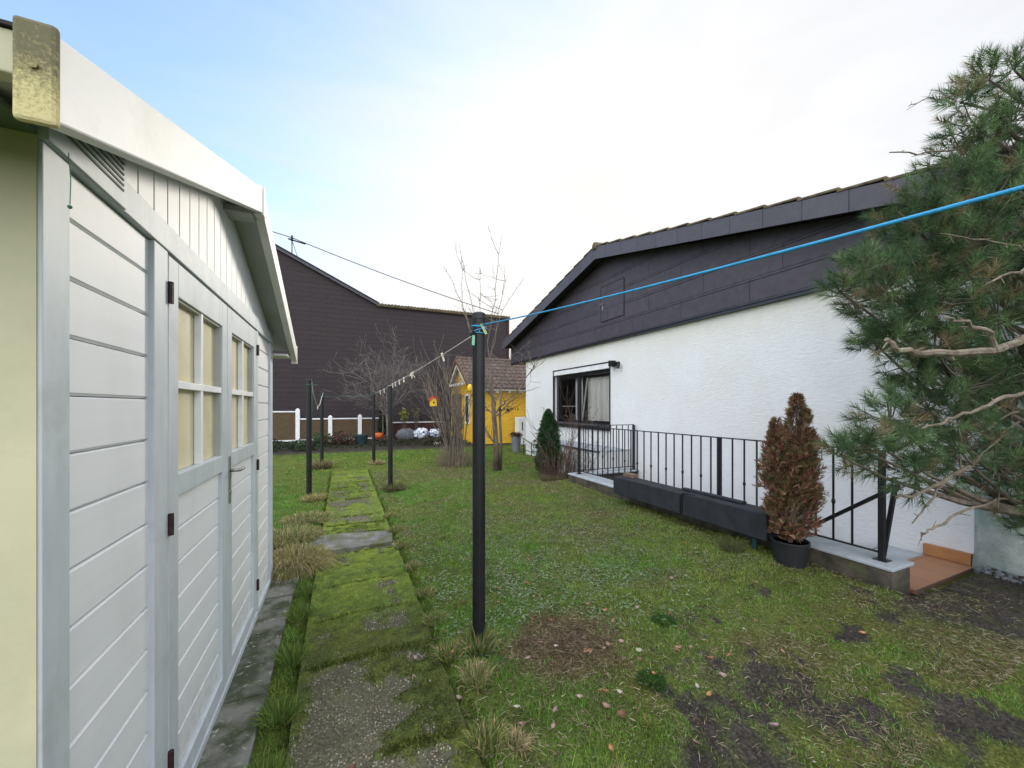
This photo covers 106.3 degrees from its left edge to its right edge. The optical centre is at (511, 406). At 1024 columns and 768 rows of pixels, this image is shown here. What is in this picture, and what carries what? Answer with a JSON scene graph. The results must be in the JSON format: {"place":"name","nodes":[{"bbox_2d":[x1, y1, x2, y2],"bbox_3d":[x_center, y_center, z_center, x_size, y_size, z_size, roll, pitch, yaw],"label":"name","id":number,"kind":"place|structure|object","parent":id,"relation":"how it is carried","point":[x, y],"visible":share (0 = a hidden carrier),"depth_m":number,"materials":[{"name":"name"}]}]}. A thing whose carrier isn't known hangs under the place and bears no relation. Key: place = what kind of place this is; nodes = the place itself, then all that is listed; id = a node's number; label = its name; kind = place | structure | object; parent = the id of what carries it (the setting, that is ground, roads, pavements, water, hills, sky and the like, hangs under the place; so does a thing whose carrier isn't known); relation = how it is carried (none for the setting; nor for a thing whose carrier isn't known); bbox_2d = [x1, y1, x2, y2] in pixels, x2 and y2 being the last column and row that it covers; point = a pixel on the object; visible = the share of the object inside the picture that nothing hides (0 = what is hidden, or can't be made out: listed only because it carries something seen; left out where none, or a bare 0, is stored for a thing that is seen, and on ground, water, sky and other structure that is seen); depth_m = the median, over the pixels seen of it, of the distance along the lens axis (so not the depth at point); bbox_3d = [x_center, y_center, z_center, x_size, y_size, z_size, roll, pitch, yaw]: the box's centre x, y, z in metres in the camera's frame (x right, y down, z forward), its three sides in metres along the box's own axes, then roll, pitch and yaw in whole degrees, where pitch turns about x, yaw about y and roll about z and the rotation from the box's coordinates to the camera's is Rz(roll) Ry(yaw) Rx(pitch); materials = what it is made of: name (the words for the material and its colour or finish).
{"place":"outdoors","nodes":[
{"label":"outdoors","id":0,"kind":"place"},
{"bbox_2d":[197,572,298,767],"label":"pavement","id":1,"kind":"structure","parent":0,"point":[230,743],"depth_m":2.02,"materials":[{"name":"concrete"}]},
{"bbox_2d":[285,469,482,767],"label":"path","id":2,"kind":"structure","parent":0,"point":[343,721],"depth_m":2.19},
{"bbox_2d":[0,0,1023,357],"label":"sky","id":3,"kind":"structure","parent":0,"point":[388,137],"materials":[{"name":"white"}]},
{"bbox_2d":[248,437,1023,767],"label":"ground","id":4,"kind":"structure","parent":0,"point":[1004,725],"depth_m":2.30,"materials":[{"name":"plant"}]},
{"bbox_2d":[0,15,296,767],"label":"garden shed","id":5,"kind":"structure","parent":4,"relation":"on","point":[146,329],"depth_m":1.06,"materials":[{"name":"white paint"}]},
{"bbox_2d":[67,152,72,208],"bbox_3d":[-0.776,-0.396,0.674,0.007,0.098,0.007,0,0,-24],"label":"thread","id":6,"kind":"object","parent":5,"relation":"hanging from","point":[69,206],"visible":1,"depth_m":0.67,"materials":[{"name":"green fabric"}]},
{"bbox_2d":[168,255,226,767],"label":"door","id":7,"kind":"structure","parent":5,"relation":"in","point":[197,319],"depth_m":1.64,"materials":[{"name":"white paint"}]},
{"bbox_2d":[227,306,258,679],"bbox_3d":[-1.646,0.459,2.382,0.095,1.978,0.760,0,0,-24],"label":"door","id":8,"kind":"structure","parent":5,"relation":"in","point":[242,347],"depth_m":2.35,"materials":[{"name":"white paint"}]},
{"bbox_2d":[242,740,301,767],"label":"grass tuft","id":9,"kind":"object","parent":4,"relation":"on","point":[276,764],"visible":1,"depth_m":1.55,"materials":[{"name":"plant"}]},
{"bbox_2d":[247,688,310,730],"bbox_3d":[-1.122,1.461,1.849,0.277,0.098,0.281,0,0,-42],"label":"grass tuft","id":10,"kind":"object","parent":4,"relation":"on","point":[288,708],"visible":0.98,"depth_m":1.85,"materials":[{"name":"plant"}]},
{"bbox_2d":[273,438,289,451],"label":"shrub","id":11,"kind":"object","parent":4,"relation":"on","point":[277,443],"visible":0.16,"depth_m":12.47,"materials":[{"name":"green plant"}]},
{"bbox_2d":[267,639,312,668],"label":"grass tuft","id":12,"kind":"object","parent":4,"relation":"on","point":[296,656],"visible":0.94,"depth_m":2.27,"materials":[{"name":"plant"}]},
{"bbox_2d":[276,601,314,622],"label":"grass tuft","id":13,"kind":"object","parent":4,"relation":"on","point":[290,616],"visible":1,"depth_m":2.71,"materials":[{"name":"plant"}]},
{"bbox_2d":[273,523,325,550],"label":"grass clump","id":14,"kind":"object","parent":4,"relation":"on","point":[299,535],"visible":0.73,"depth_m":4.28,"materials":[{"name":"plant"}]},
{"bbox_2d":[282,439,325,451],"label":"shrub","id":15,"kind":"object","parent":4,"relation":"on","point":[301,444],"visible":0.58,"depth_m":12.62,"materials":[{"name":"green plant"}]},
{"bbox_2d":[291,582,319,596],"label":"grass tuft","id":16,"kind":"object","parent":4,"relation":"on","point":[302,592],"visible":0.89,"depth_m":3.10,"materials":[{"name":"plant"}]},
{"bbox_2d":[271,542,344,586],"bbox_3d":[-2.036,1.442,3.601,0.993,0.212,1.032,0,0,-24],"label":"grass clump","id":17,"kind":"object","parent":4,"relation":"on","point":[294,560],"visible":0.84,"depth_m":3.51,"materials":[{"name":"plant"}]},
{"bbox_2d":[280,509,335,527],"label":"grass clump","id":18,"kind":"object","parent":4,"relation":"on","point":[305,518],"visible":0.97,"depth_m":4.97,"materials":[{"name":"plant"}]},
{"bbox_2d":[306,379,311,495],"bbox_3d":[-3.303,0.580,6.249,0.086,2.040,0.086,0,0,-24],"label":"clothes post","id":19,"kind":"object","parent":4,"relation":"on","point":[308,438],"visible":0.86,"depth_m":6.22,"materials":[{"name":"black metal"}]},
{"bbox_2d":[299,492,328,501],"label":"grass tuft","id":20,"kind":"object","parent":4,"relation":"on","point":[313,497],"visible":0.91,"depth_m":6.08,"materials":[{"name":"plant"}]},
{"bbox_2d":[305,432,332,444],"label":"shrub","id":21,"kind":"object","parent":4,"relation":"on","point":[314,437],"visible":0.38,"depth_m":13.86,"materials":[{"name":"green plant"}]},
{"bbox_2d":[320,391,323,462],"bbox_3d":[-4.708,0.615,9.509,0.086,1.970,0.086,0,0,-24],"label":"clothes post","id":22,"kind":"object","parent":4,"relation":"on","point":[322,429],"visible":0.88,"depth_m":9.48,"materials":[{"name":"black metal"}]},
{"bbox_2d":[312,459,335,469],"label":"grass tuft","id":23,"kind":"object","parent":4,"relation":"on","point":[325,464],"visible":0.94,"depth_m":9.17,"materials":[{"name":"plant"}]},
{"bbox_2d":[273,408,385,442],"bbox_3d":[-8.288,0.780,15.569,6.150,1.400,0.140,0,0,-24],"label":"panel fence","id":24,"kind":"object","parent":4,"relation":"on","point":[290,426],"visible":0.41,"depth_m":15.65,"materials":[{"name":"brown paint"}]},
{"bbox_2d":[277,530,392,554],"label":"stone slab","id":25,"kind":"structure","parent":4,"relation":"on","point":[345,542],"depth_m":4.21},
{"bbox_2d":[324,431,355,446],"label":"shrub","id":26,"kind":"object","parent":4,"relation":"on","point":[343,440],"visible":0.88,"depth_m":13.57,"materials":[{"name":"brown plant"}]},
{"bbox_2d":[354,434,368,446],"bbox_3d":[-5.477,1.238,13.979,0.500,0.425,0.500,0,0,-24],"label":"plant pot","id":27,"kind":"object","parent":4,"relation":"on","point":[362,439],"visible":0.88,"depth_m":13.81,"materials":[{"name":"green plastic"}]},
{"bbox_2d":[273,436,470,451],"bbox_3d":[-6.960,1.359,13.936,10.566,0.139,3.756,0,0,-24],"label":"ground cover","id":28,"kind":"object","parent":4,"relation":"on","point":[377,444],"visible":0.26,"depth_m":13.65,"materials":[{"name":"green plant"}]},
{"bbox_2d":[375,433,383,439],"bbox_3d":[-5.245,1.170,15.064,0.400,0.260,0.390,0,0,-24],"label":"clay bowl","id":29,"kind":"object","parent":28,"relation":"on","point":[378,436],"visible":0.75,"depth_m":14.92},
{"bbox_2d":[372,392,374,461],"bbox_3d":[-3.600,0.610,9.997,0.086,1.980,0.086,0,0,-24],"label":"clothes post","id":30,"kind":"object","parent":4,"relation":"on","point":[373,426],"visible":0.88,"depth_m":9.96,"materials":[{"name":"black metal"}]},
{"bbox_2d":[366,459,384,464],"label":"grass tuft","id":31,"kind":"object","parent":4,"relation":"on","point":[376,462],"visible":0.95,"depth_m":9.91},
{"bbox_2d":[377,410,385,438],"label":"climbing plant","id":32,"kind":"object","parent":4,"relation":"on","point":[380,423],"visible":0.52,"depth_m":16.29,"materials":[{"name":"green plant"}]},
{"bbox_2d":[379,399,385,438],"bbox_3d":[-5.308,0.535,15.802,0.420,1.930,0.420,0,0,-24],"label":"bird feeder","id":33,"kind":"object","parent":4,"relation":"on","point":[382,419],"visible":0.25,"depth_m":15.78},
{"bbox_2d":[324,324,446,440],"bbox_3d":[-5.069,-0.987,15.258,4.721,5.082,3.897,0,0,26],"label":"bare tree","id":34,"kind":"object","parent":4,"relation":"on","point":[385,385],"visible":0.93,"depth_m":14.95,"materials":[{"name":"brown plant"}]},
{"bbox_2d":[272,469,503,767],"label":"moss","id":35,"kind":"object","parent":4,"relation":"on","point":[388,647],"visible":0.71,"depth_m":2.26,"materials":[{"name":"green plant"}]},
{"bbox_2d":[382,511,397,517],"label":"grass tuft","id":36,"kind":"object","parent":4,"relation":"on","point":[384,515],"visible":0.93,"depth_m":5.17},
{"bbox_2d":[388,384,392,485],"bbox_3d":[-2.183,0.600,6.895,0.086,2.000,0.086,0,0,-24],"label":"clothes post","id":37,"kind":"object","parent":4,"relation":"on","point":[390,435],"visible":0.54,"depth_m":6.86,"materials":[{"name":"black metal"}]},
{"bbox_2d":[273,244,509,434],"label":"dark house","id":38,"kind":"structure","parent":4,"relation":"on","point":[330,315],"depth_m":17.55,"materials":[{"name":"wood"}]},
{"bbox_2d":[288,235,305,254],"bbox_3d":[-9.472,-6.923,16.916,0.691,1.153,0.140,0,0,-24],"label":"antenna mast","id":39,"kind":"object","parent":38,"relation":"on","point":[292,240],"visible":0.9,"depth_m":16.83,"materials":[{"name":"black metal"}]},
{"bbox_2d":[272,231,498,313],"bbox_3d":[-8.367,-6.850,17.238,16.610,3.929,0.181,0,0,-23],"label":"overhead wire","id":40,"kind":"object","parent":38,"relation":"attached to","point":[379,272],"visible":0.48,"depth_m":18.09,"materials":[{"name":"black metal"}]},
{"bbox_2d":[375,437,411,444],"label":"shrub","id":41,"kind":"object","parent":4,"relation":"on","point":[395,440],"visible":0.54,"depth_m":14.61,"materials":[{"name":"green plant"}]},
{"bbox_2d":[380,481,408,492],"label":"grass tuft","id":42,"kind":"object","parent":4,"relation":"on","point":[396,487],"visible":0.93,"depth_m":6.76,"materials":[{"name":"plant"}]},
{"bbox_2d":[385,524,403,533],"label":"grass tuft","id":43,"kind":"object","parent":4,"relation":"on","point":[393,529],"visible":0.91,"depth_m":4.57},
{"bbox_2d":[398,407,408,427],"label":"yellow leaved shrub","id":44,"kind":"object","parent":4,"relation":"on","point":[403,416],"visible":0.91,"depth_m":16.75,"materials":[{"name":"green plant"}]},
{"bbox_2d":[392,539,416,549],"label":"grass tuft","id":45,"kind":"object","parent":4,"relation":"on","point":[399,544],"visible":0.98,"depth_m":4.06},
{"bbox_2d":[395,428,414,440],"bbox_3d":[-4.466,1.220,16.164,0.928,0.600,0.574,0,0,-24],"label":"boulder","id":46,"kind":"object","parent":4,"relation":"on","point":[406,433],"visible":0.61,"depth_m":15.95,"materials":[{"name":"grey stone"}]},
{"bbox_2d":[403,560,423,570],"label":"grass tuft","id":47,"kind":"object","parent":4,"relation":"on","point":[411,566],"visible":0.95,"depth_m":3.52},
{"bbox_2d":[411,408,421,428],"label":"yellow leaved shrub","id":48,"kind":"object","parent":4,"relation":"on","point":[417,416],"visible":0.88,"depth_m":17.08,"materials":[{"name":"green plant"}]},
{"bbox_2d":[393,421,443,438],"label":"garden wall","id":49,"kind":"structure","parent":4,"relation":"on","point":[397,426],"depth_m":17.40,"materials":[{"name":"red brick"}]},
{"bbox_2d":[413,583,438,598],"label":"grass tuft","id":50,"kind":"object","parent":4,"relation":"on","point":[422,591],"visible":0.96,"depth_m":3.03,"materials":[{"name":"plant"}]},
{"bbox_2d":[418,608,449,626],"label":"grass tuft","id":51,"kind":"object","parent":4,"relation":"on","point":[427,618],"visible":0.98,"depth_m":2.65,"materials":[{"name":"plant"}]},
{"bbox_2d":[412,435,455,445],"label":"shrub","id":52,"kind":"object","parent":4,"relation":"on","point":[438,439],"visible":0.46,"depth_m":14.46,"materials":[{"name":"green plant"}]},
{"bbox_2d":[430,637,470,662],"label":"grass tuft","id":53,"kind":"object","parent":4,"relation":"on","point":[443,654],"visible":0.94,"depth_m":2.30,"materials":[{"name":"plant"}]},
{"bbox_2d":[409,335,497,467],"bbox_3d":[-1.420,-0.183,9.888,2.351,3.423,2.819,0,0,-24],"label":"bare shrub","id":54,"kind":"object","parent":4,"relation":"on","point":[451,459],"visible":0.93,"depth_m":9.77,"materials":[{"name":"plant"}]},
{"bbox_2d":[428,396,437,405],"bbox_3d":[-1.948,-0.133,9.500,0.233,0.252,0.180,0,0,-24],"label":"birdhouse","id":55,"kind":"object","parent":54,"relation":"attached to","point":[433,402],"visible":0.98,"depth_m":9.44,"materials":[{"name":"red paint"}]},
{"bbox_2d":[452,656,498,689],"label":"grass tuft","id":56,"kind":"object","parent":4,"relation":"on","point":[480,673],"visible":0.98,"depth_m":2.07,"materials":[{"name":"plant"}]},
{"bbox_2d":[451,621,503,655],"bbox_3d":[-0.202,1.447,2.399,0.362,0.129,0.367,0,0,-24],"label":"grass tuft","id":57,"kind":"object","parent":4,"relation":"on","point":[488,639],"visible":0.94,"depth_m":2.38,"materials":[{"name":"plant"}]},
{"bbox_2d":[472,312,485,641],"bbox_3d":[-0.212,0.500,2.464,0.086,2.200,0.086,0,0,-24],"label":"clothes post","id":58,"kind":"object","parent":4,"relation":"on","point":[478,485],"visible":0.8,"depth_m":2.43,"materials":[{"name":"black metal"}]},
{"bbox_2d":[376,331,479,392],"bbox_3d":[-1.885,-0.405,6.218,0.098,0.146,8.300,0,0,-24],"label":"clothesline","id":59,"kind":"object","parent":58,"relation":"attached to","point":[431,361],"visible":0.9,"depth_m":3.56,"materials":[{"name":"fabric"}]},
{"bbox_2d":[471,185,1023,333],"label":"clothesline","id":60,"kind":"object","parent":58,"relation":"attached to","point":[969,201],"visible":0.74,"depth_m":0.70,"materials":[{"name":"blue plastic"}]},
{"bbox_2d":[443,356,525,443],"bbox_3d":[-0.166,-0.305,17.141,4.870,3.610,4.180,0,0,-24],"label":"yellow cabin","id":61,"kind":"object","parent":4,"relation":"on","point":[508,423],"visible":0.36,"depth_m":15.37,"materials":[{"name":"wood"}]},
{"bbox_2d":[452,393,461,437],"bbox_3d":[-2.424,0.450,16.855,0.027,2.000,1.400,0,0,-24],"label":"door","id":62,"kind":"structure","parent":61,"relation":"in","point":[458,422],"depth_m":16.55,"materials":[{"name":"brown wood"}]},
{"bbox_2d":[465,394,469,423],"bbox_3d":[-1.800,0.100,15.436,0.029,1.200,0.600,0,0,-24],"label":"window","id":63,"kind":"structure","parent":61,"relation":"in","point":[466,414],"depth_m":15.35,"materials":[{"name":"glass"}]},
{"bbox_2d":[455,711,516,758],"bbox_3d":[-0.109,1.451,1.697,0.265,0.084,0.253,0,0,8],"label":"grass tuft","id":64,"kind":"object","parent":4,"relation":"on","point":[481,730],"visible":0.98,"depth_m":1.70,"materials":[{"name":"plant"}]},
{"bbox_2d":[434,227,546,471],"bbox_3d":[-0.692,-1.272,8.963,3.109,5.648,1.791,0,0,13],"label":"bare tree","id":65,"kind":"object","parent":4,"relation":"on","point":[497,458],"visible":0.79,"depth_m":8.98,"materials":[{"name":"brown plant"}]},
{"bbox_2d":[467,384,471,391],"bbox_3d":[-0.979,-0.515,8.900,0.120,0.350,0.120,0,0,-24],"label":"hanging lantern","id":66,"kind":"object","parent":65,"relation":"hanging from","point":[469,387],"visible":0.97,"depth_m":8.86,"materials":[{"name":"yellow metal"}]},
{"bbox_2d":[508,432,521,451],"bbox_3d":[0.145,1.161,12.648,0.423,0.718,0.470,0,0,33],"label":"trash bin","id":67,"kind":"object","parent":4,"relation":"on","point":[516,441],"visible":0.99,"depth_m":12.51,"materials":[{"name":"grey plastic"}]},
{"bbox_2d":[496,722,537,763],"bbox_3d":[0.018,1.470,1.696,0.218,0.055,0.223,0,0,19],"label":"grass tuft","id":68,"kind":"object","parent":4,"relation":"on","point":[525,741],"visible":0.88,"depth_m":1.70,"materials":[{"name":"plant"}]},
{"bbox_2d":[515,417,525,443],"bbox_3d":[0.479,0.960,15.207,0.650,1.080,0.360,0,0,-24],"label":"utility cabinet","id":69,"kind":"object","parent":4,"relation":"on","point":[520,424],"visible":0.42,"depth_m":15.00,"materials":[{"name":"white paint"}]},
{"bbox_2d":[523,438,532,455],"bbox_3d":[0.482,1.244,11.743,0.028,0.512,0.705,0,0,-24],"label":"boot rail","id":70,"kind":"object","parent":4,"relation":"on","point":[527,450],"visible":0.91,"depth_m":11.76,"materials":[{"name":"black metal"}]},
{"bbox_2d":[531,408,566,475],"bbox_3d":[0.732,0.777,8.161,0.779,1.487,0.760,0,0,-24],"label":"conical conifer","id":71,"kind":"object","parent":4,"relation":"on","point":[548,423],"visible":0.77,"depth_m":8.04,"materials":[{"name":"green plant"}]},
{"bbox_2d":[539,473,561,481],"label":"grass tuft","id":72,"kind":"object","parent":4,"relation":"on","point":[548,478],"visible":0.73,"depth_m":7.48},
{"bbox_2d":[508,375,605,479],"bbox_3d":[0.855,0.422,8.070,1.945,2.165,2.165,0,0,29],"label":"bare shrub","id":73,"kind":"object","parent":4,"relation":"on","point":[561,472],"visible":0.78,"depth_m":7.76,"materials":[{"name":"plant"}]},
{"bbox_2d":[488,607,633,679],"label":"dry clippings","id":74,"kind":"object","parent":4,"relation":"on","point":[569,641],"visible":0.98,"depth_m":2.39,"materials":[{"name":"brown plant"}]},
{"bbox_2d":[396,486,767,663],"bbox_3d":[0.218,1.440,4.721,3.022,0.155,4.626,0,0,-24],"label":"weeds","id":75,"kind":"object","parent":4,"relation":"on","point":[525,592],"visible":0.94,"depth_m":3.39,"materials":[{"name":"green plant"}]},
{"bbox_2d":[566,442,610,471],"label":"bare shrub","id":76,"kind":"object","parent":4,"relation":"on","point":[586,459],"visible":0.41,"depth_m":7.52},
{"bbox_2d":[602,702,611,708],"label":"fallen leaf","id":77,"kind":"object","parent":4,"relation":"on","point":[606,705],"visible":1,"depth_m":1.90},
{"bbox_2d":[614,710,627,716],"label":"fallen leaf","id":78,"kind":"object","parent":4,"relation":"on","point":[621,713],"visible":1,"depth_m":1.84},
{"bbox_2d":[638,713,658,728],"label":"grass tuft","id":79,"kind":"object","parent":4,"relation":"on","point":[648,717],"visible":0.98,"depth_m":1.82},
{"bbox_2d":[633,668,672,691],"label":"weed","id":80,"kind":"object","parent":4,"relation":"on","point":[661,683],"visible":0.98,"depth_m":2.10,"materials":[{"name":"plant"}]},
{"bbox_2d":[650,612,678,627],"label":"weed","id":81,"kind":"object","parent":4,"relation":"on","point":[661,617],"visible":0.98,"depth_m":2.68,"materials":[{"name":"plant"}]},
{"bbox_2d":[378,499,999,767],"bbox_3d":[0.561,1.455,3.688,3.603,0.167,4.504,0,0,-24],"label":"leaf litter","id":82,"kind":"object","parent":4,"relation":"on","point":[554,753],"visible":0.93,"depth_m":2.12,"materials":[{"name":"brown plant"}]},
{"bbox_2d":[708,533,752,552],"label":"grass tuft","id":83,"kind":"object","parent":4,"relation":"on","point":[725,545],"visible":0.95,"depth_m":3.70,"materials":[{"name":"plant"}]},
{"bbox_2d":[568,468,913,595],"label":"stairwell wall","id":84,"kind":"structure","parent":4,"relation":"on","point":[853,562],"depth_m":3.30,"materials":[{"name":"concrete"}]},
{"bbox_2d":[542,440,629,472],"bbox_3d":[1.548,1.285,8.672,0.782,0.830,2.420,0,0,-24],"label":"light well","id":85,"kind":"object","parent":84,"relation":"on","point":[595,454],"visible":0.33,"depth_m":7.70,"materials":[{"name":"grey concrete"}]},
{"bbox_2d":[613,475,689,513],"bbox_3d":[1.823,1.133,5.053,0.243,0.245,1.225,0,0,-24],"label":"trough","id":86,"kind":"object","parent":84,"relation":"on","point":[662,496],"visible":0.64,"depth_m":4.90,"materials":[{"name":"plastic"}]},
{"bbox_2d":[623,472,637,478],"bbox_3d":[1.688,0.982,5.466,0.100,0.054,0.200,0,0,-24],"label":"brick","id":87,"kind":"object","parent":86,"relation":"on","point":[630,475],"visible":1,"depth_m":5.41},
{"bbox_2d":[682,487,746,503],"bbox_3d":[2.216,0.984,4.267,0.070,0.028,0.780,0,0,-22],"label":"wooden slat","id":88,"kind":"object","parent":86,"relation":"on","point":[716,496],"visible":1,"depth_m":4.19,"materials":[{"name":"wood"}]},
{"bbox_2d":[683,492,778,541],"bbox_3d":[2.269,1.127,4.040,0.243,0.255,0.962,0,0,-24],"label":"trough","id":89,"kind":"object","parent":84,"relation":"on","point":[750,520],"visible":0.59,"depth_m":3.91,"materials":[{"name":"dark plastic"}]},
{"bbox_2d":[680,492,694,513],"bbox_3d":[1.993,1.111,4.371,0.013,0.257,0.192,0,0,-31],"label":"cable","id":90,"kind":"object","parent":89,"relation":"hanging from","point":[680,499],"visible":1,"depth_m":4.44,"materials":[{"name":"black metal"}]},
{"bbox_2d":[576,424,891,562],"bbox_3d":[2.691,0.796,5.335,1.360,0.887,4.420,0,0,-24],"label":"stair railing","id":91,"kind":"object","parent":84,"relation":"on","point":[881,552],"visible":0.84,"depth_m":4.65,"materials":[{"name":"black metal"}]},
{"bbox_2d":[806,485,900,555],"bbox_3d":[2.682,1.460,4.014,0.137,1.660,2.036,0,0,-24],"label":"handrail","id":92,"kind":"object","parent":91,"relation":"attached to","point":[891,509],"visible":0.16,"depth_m":3.13,"materials":[{"name":"black metal"}]},
{"bbox_2d":[752,537,756,550],"bbox_3d":[2.337,1.353,3.697,0.020,0.194,0.040,0,0,-24],"label":"support peg","id":93,"kind":"object","parent":4,"relation":"on","point":[754,543],"visible":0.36,"depth_m":3.69,"materials":[{"name":"green plastic"}]},
{"bbox_2d":[502,146,1023,575],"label":"white house","id":94,"kind":"structure","parent":4,"relation":"on","point":[743,351],"depth_m":5.71,"materials":[{"name":"white plaster"},{"name":"dark slate"},{"name":"clay tile"}]},
{"bbox_2d":[553,362,610,430],"bbox_3d":[1.806,-0.222,9.513,0.462,1.513,2.510,0,0,-24],"label":"window","id":95,"kind":"structure","parent":94,"relation":"in","point":[598,382],"depth_m":9.49,"materials":[{"name":"black glass"}]},
{"bbox_2d":[752,391,829,568],"bbox_3d":[2.476,0.632,3.392,0.577,1.540,0.562,0,0,-24],"label":"potted conifer","id":96,"kind":"object","parent":4,"relation":"on","point":[790,463],"visible":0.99,"depth_m":3.35,"materials":[{"name":"brown plant"}]},
{"bbox_2d":[807,36,1023,544],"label":"pine tree","id":97,"kind":"object","parent":4,"relation":"on","point":[961,351],"visible":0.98,"depth_m":2.50,"materials":[{"name":"green plant"}]},
{"bbox_2d":[869,543,972,594],"bbox_3d":[3.713,1.552,3.638,1.510,0.395,0.660,0,0,-24],"label":"stair landing","id":98,"kind":"object","parent":4,"relation":"on","point":[936,565],"visible":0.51,"depth_m":3.54,"materials":[{"name":"orange concrete"}]},
{"bbox_2d":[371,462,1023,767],"bbox_3d":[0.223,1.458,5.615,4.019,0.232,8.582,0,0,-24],"label":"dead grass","id":99,"kind":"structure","parent":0,"point":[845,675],"depth_m":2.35,"materials":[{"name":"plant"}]},
{"bbox_2d":[971,564,1023,583],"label":"gravel","id":100,"kind":"structure","parent":0,"point":[998,574],"depth_m":3.18,"materials":[{"name":"gravel"}]},
{"bbox_3d":[-3.544,1.430,16.361,1.280,0.180,0.500,0,0,-24],"label":"garden bench","id":101,"kind":"object","parent":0,"visible":0},
{"bbox_2d":[413,428,429,437],"bbox_3d":[-3.840,1.141,16.258,0.597,0.475,0.596,0,0,19],"label":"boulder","id":102,"kind":"object","parent":101,"relation":"on","point":[420,433],"visible":0.87,"depth_m":16.06,"materials":[{"name":"stone"}]},
{"bbox_2d":[428,429,440,437],"bbox_3d":[-3.253,1.148,16.476,0.696,0.396,0.506,0,0,-24],"label":"sack","id":103,"kind":"object","parent":101,"relation":"on","point":[433,432],"visible":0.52,"depth_m":16.28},
{"bbox_3d":[-0.244,-0.457,2.417,0.036,0.039,0.012,0,0,-24],"label":"ring","id":104,"kind":"object","parent":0,"visible":0},
{"bbox_2d":[472,335,474,344],"bbox_3d":[-0.242,-0.414,2.409,0.018,0.063,0.012,0,0,-24],"label":"clothes peg","id":105,"kind":"object","parent":104,"relation":"hanging from","point":[473,339],"visible":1,"depth_m":2.40,"materials":[{"name":"plastic"}]}
]}

